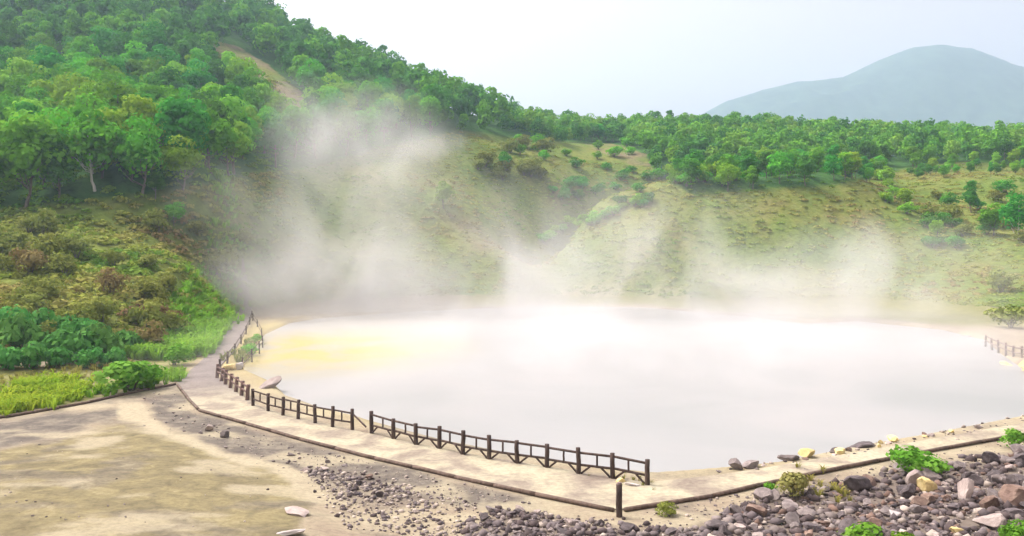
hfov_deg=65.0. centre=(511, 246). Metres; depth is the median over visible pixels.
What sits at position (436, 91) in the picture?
broadleaf tree
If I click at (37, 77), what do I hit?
broadleaf tree
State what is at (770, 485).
leafy bush
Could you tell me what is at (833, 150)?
broadleaf tree
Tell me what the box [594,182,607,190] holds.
shrub
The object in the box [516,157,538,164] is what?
shrub
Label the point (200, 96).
broadleaf tree
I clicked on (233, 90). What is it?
broadleaf tree
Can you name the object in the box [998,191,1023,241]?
broadleaf tree
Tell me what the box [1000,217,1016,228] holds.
shrub
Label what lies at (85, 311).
shrub
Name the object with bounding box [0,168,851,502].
grass
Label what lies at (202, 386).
path
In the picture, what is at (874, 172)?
shrub
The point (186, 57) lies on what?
broadleaf tree
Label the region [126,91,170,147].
broadleaf tree
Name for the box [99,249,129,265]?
shrub
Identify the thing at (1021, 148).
broadleaf tree
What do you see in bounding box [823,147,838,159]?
broadleaf tree
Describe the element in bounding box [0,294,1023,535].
ground
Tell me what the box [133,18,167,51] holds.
broadleaf tree
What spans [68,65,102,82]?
broadleaf tree
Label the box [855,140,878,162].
broadleaf tree
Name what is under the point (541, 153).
shrub
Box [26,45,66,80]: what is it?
broadleaf tree
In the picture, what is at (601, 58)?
sky
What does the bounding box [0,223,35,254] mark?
shrub
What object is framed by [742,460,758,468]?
rock
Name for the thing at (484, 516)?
rock
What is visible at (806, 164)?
broadleaf tree
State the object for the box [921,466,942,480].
rock
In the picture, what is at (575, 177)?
shrub
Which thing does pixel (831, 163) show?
broadleaf tree
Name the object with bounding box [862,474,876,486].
rock
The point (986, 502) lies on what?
rock
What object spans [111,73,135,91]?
broadleaf tree
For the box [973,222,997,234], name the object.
shrub
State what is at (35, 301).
shrub
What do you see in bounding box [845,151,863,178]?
broadleaf tree
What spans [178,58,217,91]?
broadleaf tree
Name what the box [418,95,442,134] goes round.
broadleaf tree
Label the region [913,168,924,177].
broadleaf tree
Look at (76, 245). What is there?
shrub
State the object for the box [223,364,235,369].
rock
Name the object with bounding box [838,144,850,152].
broadleaf tree
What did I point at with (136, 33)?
broadleaf tree
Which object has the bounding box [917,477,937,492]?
rock
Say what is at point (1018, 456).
rock
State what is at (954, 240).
shrub
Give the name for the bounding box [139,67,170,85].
broadleaf tree
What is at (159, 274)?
shrub
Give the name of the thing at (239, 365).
rock
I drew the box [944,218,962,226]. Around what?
shrub
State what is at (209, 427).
rock
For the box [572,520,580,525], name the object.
rock
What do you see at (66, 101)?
broadleaf tree
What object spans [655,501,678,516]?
leafy bush
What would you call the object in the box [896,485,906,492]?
rock
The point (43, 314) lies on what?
leafy bush
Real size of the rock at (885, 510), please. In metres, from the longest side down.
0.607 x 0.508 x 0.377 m
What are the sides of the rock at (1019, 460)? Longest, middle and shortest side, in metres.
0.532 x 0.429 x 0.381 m
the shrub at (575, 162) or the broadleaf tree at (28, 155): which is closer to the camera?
the broadleaf tree at (28, 155)
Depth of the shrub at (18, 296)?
74.46 m
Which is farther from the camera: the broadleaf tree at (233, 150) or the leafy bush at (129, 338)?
the broadleaf tree at (233, 150)
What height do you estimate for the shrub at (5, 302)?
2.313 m
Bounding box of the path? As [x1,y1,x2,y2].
[177,258,1023,508]
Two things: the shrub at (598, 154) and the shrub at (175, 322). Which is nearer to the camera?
the shrub at (175, 322)
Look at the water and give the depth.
60.19 m
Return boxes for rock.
[205,424,213,430]
[220,430,228,437]
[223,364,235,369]
[236,362,242,369]
[259,376,281,388]
[276,529,304,535]
[285,506,308,516]
[365,474,372,478]
[375,491,383,496]
[480,512,488,521]
[486,506,496,511]
[506,511,515,514]
[513,508,522,513]
[515,505,524,511]
[556,528,567,534]
[565,519,574,525]
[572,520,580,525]
[595,519,604,525]
[616,478,625,481]
[621,522,634,532]
[625,482,640,485]
[665,527,676,534]
[706,518,729,528]
[718,524,733,535]
[727,523,745,530]
[728,458,742,469]
[729,504,742,513]
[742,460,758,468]
[745,503,767,516]
[749,523,757,528]
[752,532,763,535]
[753,487,773,499]
[773,489,779,499]
[777,455,799,460]
[782,499,798,508]
[784,512,799,523]
[789,522,798,528]
[798,448,814,457]
[798,507,816,517]
[803,522,818,531]
[804,529,812,535]
[816,520,829,525]
[834,447,844,454]
[837,511,845,518]
[837,528,849,535]
[838,518,857,528]
[843,475,872,490]
[849,441,873,447]
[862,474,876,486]
[863,498,870,505]
[868,517,882,525]
[879,471,885,476]
[879,506,890,516]
[887,435,898,440]
[889,509,901,516]
[890,437,897,441]
[893,462,907,471]
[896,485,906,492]
[900,483,915,497]
[905,469,924,485]
[909,504,925,512]
[910,496,929,505]
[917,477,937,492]
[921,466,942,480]
[921,493,934,501]
[932,532,941,535]
[945,478,953,482]
[947,502,959,509]
[949,527,962,532]
[953,461,965,470]
[957,478,973,497]
[960,471,975,478]
[968,474,983,485]
[972,513,1005,528]
[979,495,999,508]
[981,451,999,463]
[987,470,1002,482]
[987,488,997,496]
[991,474,1018,484]
[998,484,1023,508]
[1000,361,1012,365]
[1001,455,1015,462]
[1001,508,1023,518]
[1005,464,1013,470]
[1010,444,1023,452]
[1011,474,1023,481]
[1012,453,1023,459]
[1015,459,1023,463]
[1018,360,1023,369]
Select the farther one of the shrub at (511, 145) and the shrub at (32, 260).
the shrub at (511, 145)
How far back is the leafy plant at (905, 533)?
25.74 m
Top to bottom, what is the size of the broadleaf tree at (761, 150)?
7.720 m
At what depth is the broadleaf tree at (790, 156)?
177.76 m
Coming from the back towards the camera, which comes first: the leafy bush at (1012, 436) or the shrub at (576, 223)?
the shrub at (576, 223)
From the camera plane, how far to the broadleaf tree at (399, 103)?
204.94 m
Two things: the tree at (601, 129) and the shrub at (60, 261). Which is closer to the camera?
the shrub at (60, 261)
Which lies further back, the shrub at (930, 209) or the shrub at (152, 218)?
the shrub at (930, 209)
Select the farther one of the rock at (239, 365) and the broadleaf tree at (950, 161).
the broadleaf tree at (950, 161)
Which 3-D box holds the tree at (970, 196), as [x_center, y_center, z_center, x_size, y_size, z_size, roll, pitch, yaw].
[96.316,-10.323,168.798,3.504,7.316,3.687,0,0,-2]
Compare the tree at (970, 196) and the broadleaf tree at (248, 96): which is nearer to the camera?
the tree at (970, 196)
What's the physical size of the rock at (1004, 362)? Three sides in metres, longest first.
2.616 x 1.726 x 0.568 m
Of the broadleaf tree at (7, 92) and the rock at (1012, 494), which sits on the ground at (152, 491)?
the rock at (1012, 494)
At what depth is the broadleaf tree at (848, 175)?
188.64 m
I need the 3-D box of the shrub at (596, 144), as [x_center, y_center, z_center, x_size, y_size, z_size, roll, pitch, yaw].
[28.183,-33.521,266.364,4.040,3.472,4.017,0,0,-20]
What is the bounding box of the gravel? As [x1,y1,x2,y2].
[0,392,1023,535]
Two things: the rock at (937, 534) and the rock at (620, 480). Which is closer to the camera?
the rock at (937, 534)
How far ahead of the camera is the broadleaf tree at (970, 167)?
199.84 m
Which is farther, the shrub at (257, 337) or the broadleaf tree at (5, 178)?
the broadleaf tree at (5, 178)
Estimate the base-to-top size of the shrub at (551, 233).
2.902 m
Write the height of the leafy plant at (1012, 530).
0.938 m
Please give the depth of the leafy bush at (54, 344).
64.62 m
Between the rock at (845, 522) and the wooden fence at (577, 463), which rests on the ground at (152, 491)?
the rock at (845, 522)
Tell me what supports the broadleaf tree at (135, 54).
on the hillside
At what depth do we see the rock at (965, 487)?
29.45 m
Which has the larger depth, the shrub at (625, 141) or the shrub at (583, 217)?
the shrub at (625, 141)
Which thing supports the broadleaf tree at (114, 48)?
on the hillside
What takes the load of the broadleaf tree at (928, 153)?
on the hillside
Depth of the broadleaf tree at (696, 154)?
172.98 m
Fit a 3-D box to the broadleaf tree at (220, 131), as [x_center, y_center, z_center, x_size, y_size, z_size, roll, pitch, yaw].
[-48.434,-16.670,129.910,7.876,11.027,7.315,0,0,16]
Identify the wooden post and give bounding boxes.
[616,482,622,517]
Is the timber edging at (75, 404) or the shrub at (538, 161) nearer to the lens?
the timber edging at (75, 404)
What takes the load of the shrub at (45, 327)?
on the hillside
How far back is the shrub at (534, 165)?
207.79 m
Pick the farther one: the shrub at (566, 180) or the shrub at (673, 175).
the shrub at (566, 180)
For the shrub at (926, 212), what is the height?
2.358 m
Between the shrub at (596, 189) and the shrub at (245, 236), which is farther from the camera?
the shrub at (596, 189)
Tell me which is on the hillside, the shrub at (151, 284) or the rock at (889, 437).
the shrub at (151, 284)
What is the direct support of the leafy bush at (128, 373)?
on the ground at (152, 491)
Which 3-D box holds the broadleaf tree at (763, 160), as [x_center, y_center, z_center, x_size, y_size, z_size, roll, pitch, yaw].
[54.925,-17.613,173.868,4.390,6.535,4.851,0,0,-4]
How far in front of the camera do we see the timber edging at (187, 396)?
50.72 m
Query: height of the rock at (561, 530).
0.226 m
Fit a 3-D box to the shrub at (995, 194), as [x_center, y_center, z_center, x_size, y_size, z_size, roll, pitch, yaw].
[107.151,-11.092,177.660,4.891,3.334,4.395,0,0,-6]
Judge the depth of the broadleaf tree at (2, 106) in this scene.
143.28 m
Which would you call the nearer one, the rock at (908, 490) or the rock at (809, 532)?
the rock at (809, 532)
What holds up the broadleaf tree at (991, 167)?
on the hillside
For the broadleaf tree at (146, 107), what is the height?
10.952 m
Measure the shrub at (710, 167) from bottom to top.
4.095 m
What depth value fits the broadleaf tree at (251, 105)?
177.20 m
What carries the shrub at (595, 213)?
on the hillside
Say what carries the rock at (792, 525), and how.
on the ground at (152, 491)
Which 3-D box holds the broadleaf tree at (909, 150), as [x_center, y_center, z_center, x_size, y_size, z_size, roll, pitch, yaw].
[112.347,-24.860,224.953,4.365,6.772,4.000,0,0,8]
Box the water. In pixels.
[244,306,1023,471]
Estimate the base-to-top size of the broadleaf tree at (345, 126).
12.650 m
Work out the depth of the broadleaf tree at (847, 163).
173.33 m
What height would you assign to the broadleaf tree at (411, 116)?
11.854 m
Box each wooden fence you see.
[215,364,249,399]
[219,311,252,371]
[242,313,262,368]
[251,388,366,429]
[369,411,649,484]
[984,335,1023,357]
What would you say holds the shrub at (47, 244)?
on the hillside
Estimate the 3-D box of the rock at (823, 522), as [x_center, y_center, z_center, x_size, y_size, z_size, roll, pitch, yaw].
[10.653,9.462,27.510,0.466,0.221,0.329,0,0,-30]
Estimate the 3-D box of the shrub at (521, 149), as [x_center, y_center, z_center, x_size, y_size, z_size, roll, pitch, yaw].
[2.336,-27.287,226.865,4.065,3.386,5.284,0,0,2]
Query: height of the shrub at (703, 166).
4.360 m
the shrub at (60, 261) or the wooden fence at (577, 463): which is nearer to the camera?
the wooden fence at (577, 463)
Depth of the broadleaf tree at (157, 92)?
155.40 m
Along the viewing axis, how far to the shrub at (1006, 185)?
181.76 m
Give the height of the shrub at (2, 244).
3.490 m
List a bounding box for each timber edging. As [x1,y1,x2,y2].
[0,383,175,418]
[176,383,199,409]
[198,409,614,511]
[623,435,1004,511]
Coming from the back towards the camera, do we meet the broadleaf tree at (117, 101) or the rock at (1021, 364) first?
the broadleaf tree at (117, 101)
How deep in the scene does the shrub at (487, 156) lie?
203.19 m
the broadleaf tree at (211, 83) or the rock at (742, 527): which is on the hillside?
the broadleaf tree at (211, 83)
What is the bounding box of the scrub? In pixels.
[0,74,1023,353]
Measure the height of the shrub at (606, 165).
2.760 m
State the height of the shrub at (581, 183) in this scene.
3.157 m
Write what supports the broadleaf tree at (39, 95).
on the hillside
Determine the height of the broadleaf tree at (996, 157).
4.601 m
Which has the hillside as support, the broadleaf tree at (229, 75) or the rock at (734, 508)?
the broadleaf tree at (229, 75)
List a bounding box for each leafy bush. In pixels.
[0,304,31,323]
[0,312,48,349]
[0,345,24,369]
[15,341,49,369]
[23,314,43,326]
[30,307,63,326]
[40,334,64,349]
[45,347,74,367]
[49,327,102,360]
[55,314,86,334]
[67,318,100,333]
[71,346,103,368]
[78,322,124,355]
[87,360,167,390]
[99,346,127,366]
[117,329,142,346]
[127,319,168,343]
[162,343,195,364]
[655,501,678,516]
[763,481,777,489]
[774,471,809,495]
[885,444,953,473]
[997,428,1023,446]
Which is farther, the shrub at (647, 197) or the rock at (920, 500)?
the shrub at (647, 197)
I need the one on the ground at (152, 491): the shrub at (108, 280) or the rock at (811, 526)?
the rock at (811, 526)
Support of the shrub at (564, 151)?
on the hillside
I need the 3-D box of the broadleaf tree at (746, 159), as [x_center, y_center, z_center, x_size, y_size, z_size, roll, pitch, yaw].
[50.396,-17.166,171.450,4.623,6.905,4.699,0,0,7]
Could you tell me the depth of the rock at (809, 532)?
26.13 m
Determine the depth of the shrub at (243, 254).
119.50 m
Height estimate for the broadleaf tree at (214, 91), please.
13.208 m
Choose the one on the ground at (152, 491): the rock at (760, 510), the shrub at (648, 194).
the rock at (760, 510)
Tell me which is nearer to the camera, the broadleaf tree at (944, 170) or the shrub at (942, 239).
the shrub at (942, 239)
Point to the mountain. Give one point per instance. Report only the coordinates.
(950, 84)
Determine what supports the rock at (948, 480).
on the ground at (152, 491)
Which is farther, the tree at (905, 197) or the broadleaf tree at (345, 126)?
the broadleaf tree at (345, 126)
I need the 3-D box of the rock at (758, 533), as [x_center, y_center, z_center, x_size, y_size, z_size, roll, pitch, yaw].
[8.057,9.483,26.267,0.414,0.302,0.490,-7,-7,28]
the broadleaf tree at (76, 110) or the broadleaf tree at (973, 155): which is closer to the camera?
the broadleaf tree at (76, 110)
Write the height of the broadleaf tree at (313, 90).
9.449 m
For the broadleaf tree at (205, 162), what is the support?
on the hillside
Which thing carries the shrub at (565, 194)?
on the hillside
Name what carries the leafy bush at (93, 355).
on the ground at (152, 491)
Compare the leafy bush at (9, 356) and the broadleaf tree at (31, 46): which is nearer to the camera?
the leafy bush at (9, 356)
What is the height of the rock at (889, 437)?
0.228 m
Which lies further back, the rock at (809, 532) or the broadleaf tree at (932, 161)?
the broadleaf tree at (932, 161)
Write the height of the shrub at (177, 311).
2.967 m
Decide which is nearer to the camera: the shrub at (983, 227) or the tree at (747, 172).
the shrub at (983, 227)
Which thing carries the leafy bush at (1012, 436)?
on the ground at (152, 491)
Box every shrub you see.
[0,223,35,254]
[0,232,29,253]
[0,253,17,270]
[0,288,28,305]
[0,299,22,311]
[3,241,26,257]
[7,304,36,315]
[8,247,50,274]
[12,275,65,299]
[15,213,38,232]
[20,292,53,311]
[25,208,60,234]
[27,231,67,258]
[39,319,57,333]
[43,251,79,274]
[55,308,71,321]
[58,229,98,257]
[60,300,100,321]
[83,299,118,321]
[94,267,131,293]
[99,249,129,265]
[116,303,171,323]
[124,300,166,330]
[127,275,166,298]
[138,253,158,266]
[140,208,168,232]
[142,288,171,301]
[144,297,165,311]
[154,271,176,278]
[156,275,177,291]
[158,310,194,332]
[159,304,183,319]
[183,220,208,235]
[202,247,238,277]
[231,248,248,259]
[233,230,256,243]
[239,343,258,354]
[249,334,261,340]
[472,158,487,169]
[474,152,496,166]
[490,165,508,179]
[492,160,515,172]
[498,138,519,151]
[514,134,532,145]
[515,144,526,154]
[515,163,532,174]
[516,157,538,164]
[521,159,546,177]
[530,134,546,142]
[530,158,543,164]
[531,137,560,152]
[534,167,548,178]
[535,233,550,242]
[538,149,551,159]
[542,230,556,238]
[548,185,558,192]
[548,224,559,230]
[557,190,570,199]
[558,224,566,231]
[560,181,576,188]
[560,186,569,192]
[561,148,571,155]
[563,177,574,182]
[563,215,576,225]
[568,175,580,179]
[569,157,585,167]
[571,189,585,199]
[572,220,581,226]
[574,179,588,189]
[577,214,591,224]
[578,176,589,181]
[585,214,601,224]
[590,186,601,194]
[590,210,603,219]
[591,151,602,157]
[592,140,603,148]
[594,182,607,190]
[598,209,612,218]
[600,162,612,169]
[605,146,624,156]
[605,205,621,215]
[609,182,621,188]
[611,195,627,203]
[613,171,628,180]
[615,202,628,209]
[619,137,631,146]
[619,168,631,173]
[623,146,634,154]
[626,165,636,171]
[628,195,645,206]
[631,183,644,191]
[637,199,648,206]
[639,170,655,180]
[641,192,654,198]
[644,195,654,202]
[650,168,667,179]
[662,164,676,174]
[666,170,683,183]
[676,172,696,186]
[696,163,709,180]
[699,172,712,180]
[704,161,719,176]
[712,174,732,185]
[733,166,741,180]
[872,169,880,179]
[878,191,894,200]
[882,178,894,186]
[884,196,893,201]
[885,185,899,192]
[897,201,916,213]
[914,205,926,212]
[917,203,940,215]
[919,214,940,227]
[920,236,941,247]
[923,210,936,217]
[930,190,943,197]
[933,211,951,221]
[936,236,946,244]
[938,192,962,205]
[939,205,962,219]
[941,204,957,212]
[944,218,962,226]
[944,235,965,247]
[951,224,973,235]
[970,199,987,207]
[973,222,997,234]
[983,189,1008,201]
[983,304,1023,327]
[985,269,1020,292]
[991,179,1017,192]
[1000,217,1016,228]
[1011,230,1023,242]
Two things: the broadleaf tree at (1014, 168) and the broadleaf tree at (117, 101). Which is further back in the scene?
the broadleaf tree at (1014, 168)
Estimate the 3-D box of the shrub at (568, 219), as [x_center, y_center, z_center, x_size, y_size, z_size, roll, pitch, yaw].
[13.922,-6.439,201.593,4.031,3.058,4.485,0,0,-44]
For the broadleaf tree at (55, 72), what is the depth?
176.61 m
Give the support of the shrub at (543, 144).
on the hillside
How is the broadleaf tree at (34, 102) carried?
on the hillside
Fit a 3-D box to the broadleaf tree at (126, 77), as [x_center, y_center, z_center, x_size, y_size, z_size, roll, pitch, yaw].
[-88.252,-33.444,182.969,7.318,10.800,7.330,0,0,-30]
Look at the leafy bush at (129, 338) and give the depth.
69.92 m
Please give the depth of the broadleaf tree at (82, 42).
205.68 m
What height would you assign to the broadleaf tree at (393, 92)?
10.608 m
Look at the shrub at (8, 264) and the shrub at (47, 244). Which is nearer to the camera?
the shrub at (8, 264)
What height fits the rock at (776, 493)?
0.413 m
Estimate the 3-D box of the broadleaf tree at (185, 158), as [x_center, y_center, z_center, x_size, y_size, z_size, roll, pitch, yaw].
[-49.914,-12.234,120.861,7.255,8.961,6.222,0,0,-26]
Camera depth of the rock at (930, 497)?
29.62 m
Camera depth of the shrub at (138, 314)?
76.07 m
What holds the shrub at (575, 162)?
on the hillside
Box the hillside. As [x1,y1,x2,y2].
[0,0,1023,332]
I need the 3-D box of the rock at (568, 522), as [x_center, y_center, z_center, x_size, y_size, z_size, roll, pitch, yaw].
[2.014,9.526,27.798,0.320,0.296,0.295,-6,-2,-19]
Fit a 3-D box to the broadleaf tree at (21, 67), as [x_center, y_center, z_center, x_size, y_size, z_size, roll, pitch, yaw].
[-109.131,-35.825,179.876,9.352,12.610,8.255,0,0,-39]
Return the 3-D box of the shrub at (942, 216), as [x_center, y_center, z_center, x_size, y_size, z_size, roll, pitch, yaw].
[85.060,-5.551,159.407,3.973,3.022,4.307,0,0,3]
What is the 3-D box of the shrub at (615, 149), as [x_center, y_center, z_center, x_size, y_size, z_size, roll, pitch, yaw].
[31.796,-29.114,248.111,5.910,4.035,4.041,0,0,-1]
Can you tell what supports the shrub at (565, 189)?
on the hillside
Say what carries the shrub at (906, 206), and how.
on the hillside
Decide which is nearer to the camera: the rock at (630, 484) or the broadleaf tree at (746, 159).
the rock at (630, 484)
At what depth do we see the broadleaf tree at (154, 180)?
117.76 m
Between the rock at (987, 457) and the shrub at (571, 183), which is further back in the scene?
the shrub at (571, 183)
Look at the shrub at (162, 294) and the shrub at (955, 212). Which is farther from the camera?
the shrub at (955, 212)
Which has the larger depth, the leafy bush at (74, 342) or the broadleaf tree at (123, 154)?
the broadleaf tree at (123, 154)
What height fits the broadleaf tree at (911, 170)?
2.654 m
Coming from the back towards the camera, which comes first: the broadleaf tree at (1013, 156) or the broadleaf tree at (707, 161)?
the broadleaf tree at (1013, 156)
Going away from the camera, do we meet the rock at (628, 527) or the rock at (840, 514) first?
the rock at (628, 527)
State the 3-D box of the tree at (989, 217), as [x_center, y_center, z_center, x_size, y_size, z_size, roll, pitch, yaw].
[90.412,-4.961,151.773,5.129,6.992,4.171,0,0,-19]
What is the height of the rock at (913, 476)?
0.705 m
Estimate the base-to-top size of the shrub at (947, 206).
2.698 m
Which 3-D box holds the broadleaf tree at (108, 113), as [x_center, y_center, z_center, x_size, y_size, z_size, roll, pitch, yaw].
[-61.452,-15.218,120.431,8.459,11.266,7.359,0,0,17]
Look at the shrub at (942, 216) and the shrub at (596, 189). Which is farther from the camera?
the shrub at (596, 189)
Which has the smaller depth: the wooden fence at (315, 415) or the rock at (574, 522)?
the rock at (574, 522)
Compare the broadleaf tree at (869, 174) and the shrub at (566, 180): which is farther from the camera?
the shrub at (566, 180)
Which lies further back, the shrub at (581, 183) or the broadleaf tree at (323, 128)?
the shrub at (581, 183)
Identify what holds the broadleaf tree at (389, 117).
on the hillside
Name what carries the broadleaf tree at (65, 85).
on the hillside
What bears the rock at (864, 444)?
on the ground at (152, 491)
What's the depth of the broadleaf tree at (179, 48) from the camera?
218.07 m
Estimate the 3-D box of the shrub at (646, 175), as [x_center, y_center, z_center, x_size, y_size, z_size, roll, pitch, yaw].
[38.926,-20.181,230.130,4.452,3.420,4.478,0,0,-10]
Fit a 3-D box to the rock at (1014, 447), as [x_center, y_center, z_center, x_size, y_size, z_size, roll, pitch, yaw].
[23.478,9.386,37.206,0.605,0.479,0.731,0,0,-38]
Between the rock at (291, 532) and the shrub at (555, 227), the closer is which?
the rock at (291, 532)
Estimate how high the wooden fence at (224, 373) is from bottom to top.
1.327 m
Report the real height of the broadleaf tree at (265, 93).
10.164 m
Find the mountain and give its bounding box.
[704,45,1023,129]
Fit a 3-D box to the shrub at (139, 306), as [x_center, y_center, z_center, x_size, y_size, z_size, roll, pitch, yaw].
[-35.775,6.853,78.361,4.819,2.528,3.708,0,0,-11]
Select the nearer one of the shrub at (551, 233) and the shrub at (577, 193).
the shrub at (551, 233)
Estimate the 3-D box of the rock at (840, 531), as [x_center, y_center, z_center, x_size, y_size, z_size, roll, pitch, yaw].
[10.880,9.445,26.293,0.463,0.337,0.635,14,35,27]
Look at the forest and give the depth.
252.87 m
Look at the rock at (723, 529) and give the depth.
26.43 m
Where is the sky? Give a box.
[263,0,1023,118]
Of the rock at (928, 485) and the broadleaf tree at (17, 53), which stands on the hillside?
the broadleaf tree at (17, 53)
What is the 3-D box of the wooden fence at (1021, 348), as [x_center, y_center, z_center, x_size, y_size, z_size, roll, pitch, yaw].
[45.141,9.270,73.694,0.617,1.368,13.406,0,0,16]
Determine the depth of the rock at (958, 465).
34.09 m
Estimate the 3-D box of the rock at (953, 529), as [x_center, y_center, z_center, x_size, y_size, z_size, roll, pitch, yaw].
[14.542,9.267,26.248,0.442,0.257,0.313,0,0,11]
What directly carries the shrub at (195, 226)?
on the hillside
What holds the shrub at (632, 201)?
on the hillside
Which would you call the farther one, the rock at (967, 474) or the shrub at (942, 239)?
the shrub at (942, 239)
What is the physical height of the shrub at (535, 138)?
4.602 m
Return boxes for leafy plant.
[837,521,883,535]
[890,531,914,535]
[997,519,1023,535]
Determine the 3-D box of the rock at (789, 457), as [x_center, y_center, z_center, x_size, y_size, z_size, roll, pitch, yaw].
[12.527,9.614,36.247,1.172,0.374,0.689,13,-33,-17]
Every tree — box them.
[0,18,26,51]
[0,46,13,61]
[0,59,16,74]
[0,68,19,93]
[0,90,22,105]
[0,94,18,121]
[0,109,42,174]
[0,114,76,206]
[0,139,20,182]
[1,45,13,55]
[1,57,46,81]
[1,73,30,96]
[2,97,54,121]
[6,107,76,188]
[8,46,31,59]
[15,101,44,118]
[16,33,55,52]
[19,72,53,99]
[21,39,42,56]
[24,86,59,110]
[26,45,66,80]
[28,75,73,100]
[30,44,57,56]
[34,20,56,45]
[36,99,55,113]
[40,137,80,197]
[42,62,80,84]
[45,104,80,158]
[49,72,95,106]
[56,99,74,112]
[57,57,92,74]
[59,81,105,109]
[60,38,77,56]
[61,36,72,47]
[63,36,93,60]
[63,108,126,191]
[65,52,97,65]
[66,44,100,58]
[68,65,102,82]
[68,92,125,166]
[73,106,129,178]
[82,56,125,77]
[83,66,132,95]
[85,79,137,128]
[88,25,118,57]
[90,74,128,88]
[92,55,131,75]
[103,30,142,57]
[109,113,169,196]
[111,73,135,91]
[115,94,165,140]
[117,140,142,180]
[119,40,147,59]
[121,27,146,47]
[121,76,135,85]
[124,58,153,79]
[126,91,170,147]
[129,75,141,84]
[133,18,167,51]
[135,83,179,140]
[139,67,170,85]
[141,43,180,65]
[142,55,165,76]
[143,66,192,92]
[145,168,166,198]
[152,96,176,145]
[153,96,211,175]
[156,134,204,190]
[162,60,191,76]
[163,37,200,65]
[164,201,185,225]
[173,87,190,99]
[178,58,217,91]
[178,85,197,97]
[184,52,207,69]
[188,89,215,104]
[189,47,211,69]
[191,98,234,166]
[194,109,240,173]
[197,82,220,95]
[197,83,245,104]
[200,59,226,85]
[201,150,222,165]
[204,48,220,68]
[215,116,251,175]
[218,83,253,163]
[218,94,255,174]
[219,51,236,70]
[224,69,236,88]
[225,57,257,79]
[226,73,249,89]
[239,86,264,115]
[239,106,265,149]
[240,66,273,94]
[240,112,263,158]
[242,101,256,113]
[249,82,278,108]
[255,112,298,167]
[256,105,281,149]
[256,107,280,153]
[264,92,296,113]
[277,105,313,157]
[295,58,327,88]
[299,86,322,106]
[300,102,335,158]
[304,91,319,112]
[306,77,327,93]
[315,88,347,139]
[316,85,341,108]
[319,72,356,97]
[329,103,362,154]
[336,92,358,113]
[349,80,362,110]
[353,80,384,112]
[353,107,381,144]
[368,98,400,141]
[373,75,395,105]
[373,92,405,133]
[385,91,411,128]
[398,94,422,137]
[401,89,421,111]
[418,83,450,131]
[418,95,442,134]
[435,181,455,208]
[498,151,512,169]
[596,124,604,140]
[601,126,609,139]
[672,158,684,171]
[678,158,701,186]
[684,149,704,164]
[703,157,712,172]
[710,152,725,170]
[715,163,737,191]
[716,156,732,169]
[718,142,732,157]
[721,153,740,169]
[737,150,760,173]
[742,169,756,186]
[745,165,758,189]
[754,147,771,159]
[755,150,775,177]
[766,149,793,183]
[780,149,799,173]
[783,153,794,162]
[795,154,819,185]
[808,146,825,171]
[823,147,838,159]
[824,144,839,168]
[824,155,843,180]
[836,152,855,179]
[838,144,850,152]
[842,170,852,177]
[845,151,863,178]
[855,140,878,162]
[857,162,874,174]
[860,156,868,166]
[864,167,873,180]
[868,158,884,169]
[874,155,887,168]
[880,165,895,186]
[896,188,914,203]
[904,146,921,167]
[907,167,914,174]
[909,151,923,167]
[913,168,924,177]
[918,164,925,170]
[921,143,936,166]
[925,164,934,172]
[927,157,937,165]
[928,220,943,235]
[938,165,949,174]
[947,153,958,167]
[947,158,954,166]
[952,164,959,172]
[962,180,979,212]
[966,163,974,171]
[969,151,978,165]
[973,158,980,167]
[977,202,1003,235]
[986,133,1017,160]
[987,162,993,174]
[990,151,1001,162]
[993,164,1002,172]
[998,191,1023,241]
[1000,160,1005,169]
[1006,148,1020,162]
[1009,160,1020,166]
[1011,165,1019,172]
[1017,138,1023,157]
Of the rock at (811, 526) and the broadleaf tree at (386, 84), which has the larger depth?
the broadleaf tree at (386, 84)
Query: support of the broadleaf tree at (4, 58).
on the hillside
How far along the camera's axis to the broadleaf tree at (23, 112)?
123.21 m
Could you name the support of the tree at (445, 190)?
on the hillside
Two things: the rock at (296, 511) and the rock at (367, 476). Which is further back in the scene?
the rock at (367, 476)
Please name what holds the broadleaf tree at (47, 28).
on the hillside
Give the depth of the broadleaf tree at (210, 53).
222.28 m
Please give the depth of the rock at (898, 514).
28.14 m
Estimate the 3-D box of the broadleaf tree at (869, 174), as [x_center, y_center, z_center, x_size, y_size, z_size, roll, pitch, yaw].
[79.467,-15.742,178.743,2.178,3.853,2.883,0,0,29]
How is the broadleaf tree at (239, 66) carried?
on the hillside
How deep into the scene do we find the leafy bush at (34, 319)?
68.39 m
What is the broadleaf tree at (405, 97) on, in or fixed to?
on the hillside
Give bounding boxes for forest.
[0,0,1023,168]
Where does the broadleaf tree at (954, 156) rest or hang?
on the hillside
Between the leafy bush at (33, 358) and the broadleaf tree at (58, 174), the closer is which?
the leafy bush at (33, 358)
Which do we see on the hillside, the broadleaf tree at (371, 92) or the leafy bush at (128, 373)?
the broadleaf tree at (371, 92)
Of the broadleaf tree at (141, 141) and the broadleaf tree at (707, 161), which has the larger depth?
the broadleaf tree at (707, 161)
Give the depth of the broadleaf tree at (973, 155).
223.41 m
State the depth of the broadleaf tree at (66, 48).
216.35 m
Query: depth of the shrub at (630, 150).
251.73 m
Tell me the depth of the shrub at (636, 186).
165.40 m
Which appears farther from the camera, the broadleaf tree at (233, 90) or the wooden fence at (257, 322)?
the broadleaf tree at (233, 90)
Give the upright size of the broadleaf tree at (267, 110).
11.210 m

